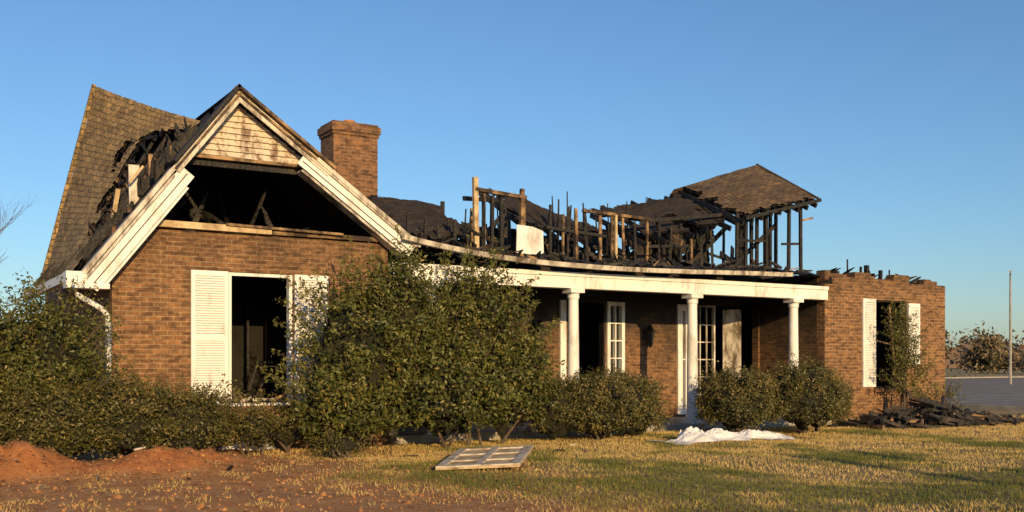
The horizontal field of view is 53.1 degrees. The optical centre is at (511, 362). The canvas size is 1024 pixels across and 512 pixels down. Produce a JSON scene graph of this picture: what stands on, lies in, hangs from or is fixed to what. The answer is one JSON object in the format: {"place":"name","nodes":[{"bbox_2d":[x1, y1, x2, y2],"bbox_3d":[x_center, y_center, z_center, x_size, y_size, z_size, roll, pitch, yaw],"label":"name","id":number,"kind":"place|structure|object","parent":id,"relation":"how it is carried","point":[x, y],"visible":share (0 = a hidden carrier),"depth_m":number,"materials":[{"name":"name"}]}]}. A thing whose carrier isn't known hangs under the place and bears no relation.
{"place":"outdoors","nodes":[
{"label":"outdoors","id":0,"kind":"place"},
{"bbox_2d":[165,152,310,175],"bbox_3d":[-4.475,-3.402,17.694,2.900,0.165,0.230,0,0,-32],"label":"gable tie board","id":1,"kind":"object","parent":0,"point":[230,164],"visible":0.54,"depth_m":17.56,"materials":[{"name":"black wood"}]},
{"bbox_2d":[388,405,396,435],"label":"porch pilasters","id":2,"kind":"object","parent":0,"point":[393,432],"visible":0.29,"depth_m":19.00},
{"bbox_2d":[0,368,1023,511],"bbox_3d":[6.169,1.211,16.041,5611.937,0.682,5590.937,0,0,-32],"label":"ground","id":3,"kind":"structure","parent":0,"point":[11,469],"depth_m":12.86,"materials":[{"name":"soil"}]},
{"bbox_2d":[0,193,42,261],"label":"bare tree","id":4,"kind":"object","parent":3,"relation":"on","point":[14,218],"visible":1,"depth_m":39.82,"materials":[{"name":"brown plant"}]},
{"bbox_2d":[0,271,145,455],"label":"tall evergreen shrub","id":5,"kind":"object","parent":3,"relation":"on","point":[28,345],"visible":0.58,"depth_m":15.05,"materials":[{"name":"green plant"}]},
{"bbox_2d":[0,358,250,458],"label":"clipped hedge","id":6,"kind":"object","parent":3,"relation":"on","point":[124,418],"visible":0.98,"depth_m":14.86,"materials":[{"name":"green plant"}]},
{"bbox_2d":[218,443,281,450],"bbox_3d":[-4.432,1.409,17.310,1.081,0.137,0.566,0,0,-32],"label":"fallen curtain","id":7,"kind":"object","parent":3,"relation":"on","point":[252,448],"visible":0.48,"depth_m":17.15,"materials":[{"name":"fabric"}]},
{"bbox_2d":[217,380,324,455],"bbox_3d":[-4.032,0.923,16.851,2.172,1.293,1.635,0,0,-32],"label":"shrub","id":8,"kind":"object","parent":3,"relation":"on","point":[256,430],"visible":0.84,"depth_m":16.71,"materials":[{"name":"green plant"}]},
{"bbox_2d":[0,445,645,511],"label":"soil clods","id":9,"kind":"object","parent":3,"relation":"on","point":[323,493],"visible":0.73,"depth_m":11.97,"materials":[{"name":"soil"}]},
{"bbox_2d":[65,444,588,481],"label":"scattered wood scraps","id":10,"kind":"object","parent":3,"relation":"on","point":[229,467],"visible":0.8,"depth_m":14.21,"materials":[{"name":"white paint"}]},
{"bbox_2d":[304,422,373,459],"bbox_3d":[-2.672,1.254,16.186,0.919,0.638,1.153,0,0,16],"label":"shrub","id":11,"kind":"object","parent":3,"relation":"on","point":[342,447],"visible":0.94,"depth_m":16.01,"materials":[{"name":"green plant"}]},
{"bbox_2d":[256,224,567,452],"bbox_3d":[-1.362,-0.415,17.887,5.912,3.964,3.359,0,0,-32],"label":"evergreen shrub","id":12,"kind":"object","parent":3,"relation":"on","point":[465,365],"visible":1,"depth_m":17.13,"materials":[{"name":"green plant"}]},
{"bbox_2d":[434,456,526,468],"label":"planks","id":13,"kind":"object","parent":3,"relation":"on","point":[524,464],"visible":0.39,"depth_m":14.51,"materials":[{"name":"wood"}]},
{"bbox_2d":[435,445,532,469],"bbox_3d":[-0.354,1.373,14.905,1.150,0.056,2.100,-3,2,6],"label":"panel","id":14,"kind":"object","parent":3,"relation":"on","point":[490,457],"visible":1,"depth_m":14.58,"materials":[{"name":"paint"}]},
{"bbox_2d":[232,276,751,402],"bbox_3d":[0.453,-0.360,25.581,20.740,3.720,7.720,0,0,-32],"label":"charred interior","id":15,"kind":"object","parent":3,"relation":"on","point":[257,317],"visible":0.06,"depth_m":20.99,"materials":[{"name":"black wood"}]},
{"bbox_2d":[22,271,111,381],"bbox_3d":[-8.088,-0.010,18.447,0.715,2.820,5.760,0,0,-32],"label":"eave gutter and downspout","id":16,"kind":"object","parent":15,"relation":"attached to","point":[54,283],"visible":0.49,"depth_m":16.13,"materials":[{"name":"white paint"}]},
{"bbox_2d":[42,84,198,272],"bbox_3d":[-7.330,-3.624,19.289,2.391,4.451,5.480,0,0,-32],"label":"roof edge and rafters","id":17,"kind":"object","parent":15,"relation":"on","point":[151,142],"visible":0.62,"depth_m":19.77,"materials":[{"name":"wood"}]},
{"bbox_2d":[48,87,199,276],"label":"shingle roof slope","id":18,"kind":"structure","parent":15,"relation":"on","point":[115,124],"depth_m":19.98,"materials":[{"name":"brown wood"}]},
{"bbox_2d":[196,105,301,163],"bbox_3d":[-4.470,-3.996,17.621,2.115,1.035,0.060,0,0,-32],"label":"gable siding","id":19,"kind":"object","parent":15,"relation":"attached to","point":[240,132],"visible":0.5,"depth_m":17.55,"materials":[{"name":"beige wood"}]},
{"bbox_2d":[81,156,420,290],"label":"rake boards","id":20,"kind":"object","parent":15,"relation":"attached to","point":[131,239],"visible":0.84,"depth_m":16.72,"materials":[{"name":"white paint"}]},
{"bbox_2d":[169,84,336,175],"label":"rake boards","id":21,"kind":"object","parent":15,"relation":"attached to","point":[257,108],"visible":0.98,"depth_m":17.24,"materials":[{"name":"white paint"}]},
{"bbox_2d":[317,120,380,197],"bbox_3d":[-3.833,-3.280,24.094,1.220,4.560,0.920,0,0,-32],"label":"chimney","id":22,"kind":"object","parent":15,"relation":"on","point":[349,150],"visible":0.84,"depth_m":23.78,"materials":[{"name":"brick"}]},
{"bbox_2d":[365,195,476,247],"bbox_3d":[-2.470,-3.138,22.948,2.778,1.581,3.133,0,0,-32],"label":"roof deck remnant","id":23,"kind":"object","parent":15,"relation":"on","point":[416,211],"visible":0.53,"depth_m":23.18,"materials":[{"name":"black wood"}]},
{"bbox_2d":[516,225,543,254],"bbox_3d":[0.411,-2.785,23.359,0.740,0.670,0.020,0,0,-32],"label":"plaster panel","id":24,"kind":"object","parent":15,"relation":"attached to","point":[529,239],"visible":0.83,"depth_m":23.34,"materials":[{"name":"white paint"}]},
{"bbox_2d":[479,188,605,246],"bbox_3d":[0.800,-3.621,25.597,3.184,1.594,2.166,0,0,-32],"label":"roof deck remnant","id":25,"kind":"object","parent":15,"relation":"on","point":[512,210],"visible":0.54,"depth_m":25.50,"materials":[{"name":"black wood"}]},
{"bbox_2d":[232,277,888,402],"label":"fallen interior studs","id":26,"kind":"object","parent":15,"relation":"on","point":[248,386],"visible":0.02,"depth_m":20.74,"materials":[{"name":"brown wood"}]},
{"bbox_2d":[589,192,734,247],"bbox_3d":[3.990,-3.770,26.682,3.093,1.939,3.160,0,0,-32],"label":"roof deck remnant","id":27,"kind":"object","parent":15,"relation":"on","point":[676,205],"visible":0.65,"depth_m":26.67,"materials":[{"name":"black wood"}]},
{"bbox_2d":[660,164,821,271],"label":"collapsed dormer roof","id":28,"kind":"structure","parent":15,"relation":"on","point":[757,192],"depth_m":27.11,"materials":[{"name":"brown wood"}]},
{"bbox_2d":[45,226,944,455],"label":"brick walls","id":29,"kind":"structure","parent":3,"relation":"on","point":[148,293],"depth_m":17.96,"materials":[{"name":"brown brick"}]},
{"bbox_2d":[34,117,352,286],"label":"charred rafters","id":30,"kind":"object","parent":29,"relation":"on","point":[137,186],"visible":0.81,"depth_m":17.41,"materials":[{"name":"black wood"}]},
{"bbox_2d":[191,270,227,404],"bbox_3d":[-5.106,-0.415,17.288,0.620,2.270,0.051,0,0,-32],"label":"louvered shutter","id":31,"kind":"object","parent":29,"relation":"attached to","point":[209,326],"visible":0.84,"depth_m":17.28,"materials":[{"name":"white paint"}]},
{"bbox_2d":[40,91,394,274],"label":"charred wing roof","id":32,"kind":"structure","parent":29,"relation":"on","point":[293,202],"depth_m":21.34,"materials":[{"name":"wood"}]},
{"bbox_2d":[229,272,291,405],"bbox_3d":[-4.399,-0.400,17.858,1.140,2.300,0.150,0,0,-32],"label":"window casing","id":33,"kind":"object","parent":29,"relation":"in","point":[289,316],"depth_m":17.83,"materials":[{"name":"white wood"}]},
{"bbox_2d":[156,220,389,242],"bbox_3d":[-4.202,-2.290,17.823,4.500,0.140,0.275,0,0,-32],"label":"wall plate","id":34,"kind":"object","parent":29,"relation":"on","point":[247,229],"depth_m":17.65,"materials":[{"name":"beige wood"}]},
{"bbox_2d":[294,275,327,402],"bbox_3d":[-3.573,-0.415,18.232,0.620,2.270,0.051,0,0,-32],"label":"louvered shutter","id":35,"kind":"object","parent":29,"relation":"attached to","point":[298,301],"visible":0.35,"depth_m":18.17,"materials":[{"name":"white paint"}]},
{"bbox_2d":[232,305,900,402],"bbox_3d":[2.658,-0.390,22.285,17.966,2.226,0.295,0,0,-32],"label":"window debris","id":36,"kind":"object","parent":29,"relation":"attached to","point":[252,395],"depth_m":18.19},
{"bbox_2d":[224,388,908,412],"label":"brick sills","id":37,"kind":"structure","parent":29,"relation":"attached to","point":[875,390],"depth_m":17.97,"materials":[{"name":"brown brick"}]},
{"bbox_2d":[862,298,875,386],"bbox_3d":[9.067,-0.500,26.008,0.480,2.240,0.051,0,0,-32],"label":"louvered shutter","id":38,"kind":"object","parent":29,"relation":"attached to","point":[868,341],"visible":1,"depth_m":26.00,"materials":[{"name":"white paint"}]},
{"bbox_2d":[875,300,904,387],"bbox_3d":[9.753,-0.475,26.582,1.250,2.250,0.140,0,0,-32],"label":"window casing","id":39,"kind":"object","parent":29,"relation":"attached to","point":[900,334],"depth_m":26.82,"materials":[{"name":"black wood"}]},
{"bbox_2d":[907,303,919,363],"bbox_3d":[10.566,-0.750,26.930,0.460,1.600,0.051,0,0,-32],"label":"louvered shutter","id":40,"kind":"object","parent":29,"relation":"attached to","point":[912,308],"visible":0.43,"depth_m":26.95,"materials":[{"name":"white paint"}]},
{"bbox_2d":[0,415,1023,511],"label":"grass","id":41,"kind":"structure","parent":3,"relation":"on","point":[812,499],"depth_m":13.98,"materials":[{"name":"plant"}]},
{"bbox_2d":[517,358,672,440],"bbox_3d":[1.644,0.739,19.512,3.540,1.657,2.244,0,0,-32],"label":"round shrub","id":42,"kind":"object","parent":3,"relation":"on","point":[596,406],"visible":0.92,"depth_m":18.92,"materials":[{"name":"green plant"}]},
{"bbox_2d":[388,257,816,426],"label":"porch brick wall","id":43,"kind":"structure","parent":3,"relation":"on","point":[770,332],"depth_m":25.37,"materials":[{"name":"brown brick"}]},
{"bbox_2d":[533,319,543,341],"bbox_3d":[0.621,-0.700,23.248,0.270,0.575,0.305,0,0,-32],"label":"wall lantern","id":44,"kind":"object","parent":43,"relation":"attached to","point":[538,323],"depth_m":23.16,"materials":[{"name":"black metal"}]},
{"bbox_2d":[559,300,565,379],"bbox_3d":[1.178,-0.125,23.734,0.160,2.650,0.055,0,0,-32],"label":"door trim","id":45,"kind":"structure","parent":43,"relation":"attached to","point":[562,330],"depth_m":23.71,"materials":[{"name":"white paint"}]},
{"bbox_2d":[578,301,604,378],"bbox_3d":[1.810,-0.100,24.225,0.850,2.700,0.210,0,0,-32],"label":"door frame","id":46,"kind":"object","parent":43,"relation":"attached to","point":[601,334],"depth_m":24.40,"materials":[{"name":"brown wood"}]},
{"bbox_2d":[366,235,836,277],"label":"burnt porch roof","id":47,"kind":"structure","parent":43,"relation":"on","point":[457,255],"depth_m":23.44,"materials":[{"name":"brown wood"}]},
{"bbox_2d":[402,234,792,276],"bbox_3d":[2.274,-2.123,21.323,10.000,0.437,0.120,0,0,-32],"label":"sagging gutter","id":48,"kind":"object","parent":47,"relation":"attached to","point":[425,242],"visible":0.96,"depth_m":20.80,"materials":[{"name":"white paint"}]},
{"bbox_2d":[419,230,812,271],"bbox_3d":[2.483,-2.379,23.234,11.624,0.737,2.736,0,0,-32],"label":"porch roof debris","id":49,"kind":"object","parent":47,"relation":"on","point":[564,258],"visible":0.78,"depth_m":23.16,"materials":[{"name":"brown wood"}]},
{"bbox_2d":[606,302,624,376],"bbox_3d":[2.465,-0.100,24.581,0.520,2.700,0.170,0,0,-32],"label":"window casing","id":50,"kind":"object","parent":43,"relation":"attached to","point":[621,323],"depth_m":24.57,"materials":[{"name":"white paint"}]},
{"bbox_2d":[611,306,618,381],"bbox_3d":[2.434,-0.100,24.633,0.320,2.500,0.010,0,0,-32],"label":"sidelight glass","id":51,"kind":"object","parent":50,"relation":"attached to","point":[617,337],"visible":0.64,"depth_m":24.68,"materials":[{"name":"black"}]},
{"bbox_2d":[644,324,655,347],"bbox_3d":[3.346,-0.650,24.924,0.270,0.575,0.305,0,0,-32],"label":"wall lantern","id":52,"kind":"object","parent":43,"relation":"attached to","point":[649,331],"depth_m":24.84,"materials":[{"name":"black metal"}]},
{"bbox_2d":[677,304,687,414],"bbox_3d":[4.279,-0.075,25.698,0.400,2.750,0.170,0,0,-32],"label":"door frame","id":53,"kind":"structure","parent":43,"relation":"attached to","point":[682,311],"depth_m":25.59,"materials":[{"name":"white paint"}]},
{"bbox_2d":[697,305,714,412],"bbox_3d":[4.863,-0.075,26.027,0.760,2.750,0.100,0,0,-32],"label":"window casing","id":54,"kind":"object","parent":43,"relation":"attached to","point":[713,334],"depth_m":26.10,"materials":[{"name":"white paint"}]},
{"bbox_2d":[723,310,740,376],"bbox_3d":[5.629,-0.025,26.223,0.478,2.650,0.048,0,0,21],"label":"open door leaf","id":55,"kind":"object","parent":43,"relation":"attached to","point":[732,335],"visible":0.5,"depth_m":26.19,"materials":[{"name":"white paint"}]},
{"bbox_2d":[388,416,830,443],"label":"porch slab","id":56,"kind":"structure","parent":3,"relation":"on","point":[408,435],"depth_m":20.48,"materials":[{"name":"grey concrete"}]},
{"bbox_2d":[419,282,442,434],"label":"porch column","id":57,"kind":"structure","parent":56,"relation":"on","point":[424,430],"depth_m":19.40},
{"bbox_2d":[562,288,584,379],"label":"porch column","id":58,"kind":"structure","parent":56,"relation":"on","point":[573,328],"depth_m":21.14,"materials":[{"name":"white wood"}]},
{"bbox_2d":[388,262,828,299],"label":"porch beam","id":59,"kind":"structure","parent":58,"relation":"on","point":[594,281],"depth_m":22.12,"materials":[{"name":"white wood"}]},
{"bbox_2d":[681,294,702,423],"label":"porch column","id":60,"kind":"structure","parent":56,"relation":"on","point":[692,348],"depth_m":22.84,"materials":[{"name":"white wood"}]},
{"bbox_2d":[783,298,803,369],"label":"porch column","id":61,"kind":"structure","parent":56,"relation":"on","point":[793,304],"depth_m":24.52,"materials":[{"name":"white paint"}]},
{"bbox_2d":[646,426,801,444],"bbox_3d":[4.117,1.352,19.691,3.278,0.315,1.454,0,0,-32],"label":"crumpled plastic sheet","id":62,"kind":"object","parent":3,"relation":"on","point":[690,435],"visible":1,"depth_m":19.29,"materials":[{"name":"white plastic"}]},
{"bbox_2d":[689,361,794,432],"bbox_3d":[4.647,0.754,21.133,2.103,1.632,2.118,0,0,-32],"label":"round shrub","id":63,"kind":"object","parent":3,"relation":"on","point":[730,402],"visible":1,"depth_m":20.63,"materials":[{"name":"green plant"}]},
{"bbox_2d":[760,350,857,434],"bbox_3d":[6.251,0.655,21.898,2.146,1.831,2.522,0,0,26],"label":"round shrub","id":64,"kind":"object","parent":3,"relation":"on","point":[816,396],"visible":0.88,"depth_m":21.18,"materials":[{"name":"green plant"}]},
{"bbox_2d":[873,297,946,407],"bbox_3d":[9.892,-0.043,25.739,1.519,3.205,1.707,0,0,40],"label":"leafy sapling","id":65,"kind":"object","parent":3,"relation":"on","point":[910,363],"visible":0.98,"depth_m":25.66,"materials":[{"name":"green plant"}]},
{"bbox_2d":[827,395,1023,429],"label":"charred debris pile","id":66,"kind":"object","parent":3,"relation":"on","point":[924,413],"visible":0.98,"depth_m":23.80,"materials":[{"name":"black wood"}]},
{"bbox_2d":[916,379,969,408],"bbox_3d":[10.955,0.956,26.129,1.404,1.223,1.277,0,0,-32],"label":"shrub","id":67,"kind":"object","parent":3,"relation":"on","point":[948,395],"visible":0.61,"depth_m":26.00,"materials":[{"name":"green plant"}]},
{"bbox_2d":[945,321,1023,376],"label":"distant trees","id":68,"kind":"object","parent":3,"relation":"on","point":[985,356],"visible":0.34,"depth_m":99.63,"materials":[{"name":"brown plant"}]},
{"bbox_2d":[945,376,1023,411],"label":"parking kerb","id":69,"kind":"structure","parent":3,"relation":"on","point":[995,407],"depth_m":32.73,"materials":[{"name":"concrete"}]},
{"bbox_2d":[945,328,1023,350],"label":"distant trees","id":70,"kind":"object","parent":3,"relation":"on","point":[966,340],"visible":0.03,"depth_m":326.96,"materials":[{"name":"brown plant"}]},
{"bbox_2d":[945,377,1023,405],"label":"parking lot","id":71,"kind":"structure","parent":3,"relation":"on","point":[983,390],"depth_m":53.75,"materials":[{"name":"grey asphalt"}]},
{"bbox_2d":[946,381,1023,401],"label":"parking markings","id":72,"kind":"object","parent":71,"relation":"on","point":[977,399],"visible":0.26,"depth_m":42.89,"materials":[{"name":"white paint"}]},
{"bbox_2d":[1009,270,1011,383],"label":"utility pole","id":73,"kind":"object","parent":71,"relation":"on","point":[1010,342],"visible":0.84,"depth_m":69.37,"materials":[{"name":"wood"}]},
{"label":"walls","id":74,"kind":"object","parent":3,"relation":"on","visible":0},
{"bbox_2d":[969,341,1012,353],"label":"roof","id":75,"kind":"structure","parent":74,"relation":"on","point":[1002,348],"depth_m":229.08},
{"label":"walls","id":76,"kind":"object","parent":3,"relation":"on","visible":0},
{"bbox_2d":[1003,349,1023,355],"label":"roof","id":77,"kind":"structure","parent":76,"relation":"on","point":[1020,350],"depth_m":215.89,"materials":[{"name":"brown"}]},
{"bbox_2d":[0,0,1023,349],"label":"sky","id":78,"kind":"structure","parent":0,"point":[905,118],"materials":[{"name":"blue"}]},
{"bbox_2d":[398,221,710,266],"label":"charred wall remnants","id":79,"kind":"object","parent":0,"point":[641,253],"visible":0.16,"depth_m":26.61,"materials":[{"name":"black wood"}]},
{"bbox_2d":[444,283,754,297],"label":"porch ceiling","id":80,"kind":"structure","parent":0,"point":[635,292],"depth_m":24.87,"materials":[{"name":"white paint"}]},
{"bbox_2d":[388,177,920,283],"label":"charred studs","id":81,"kind":"object","parent":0,"point":[502,221],"visible":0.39,"depth_m":24.48,"materials":[{"name":"black wood"}]},
{"bbox_2d":[945,357,965,367],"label":"walls","id":82,"kind":"structure","parent":0,"point":[950,365],"depth_m":282.96,"materials":[{"name":"brown brick"}]},
{"bbox_2d":[945,344,978,356],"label":"roof","id":83,"kind":"structure","parent":82,"relation":"on","point":[953,351],"depth_m":282.00,"materials":[{"name":"brown"}]}
]}

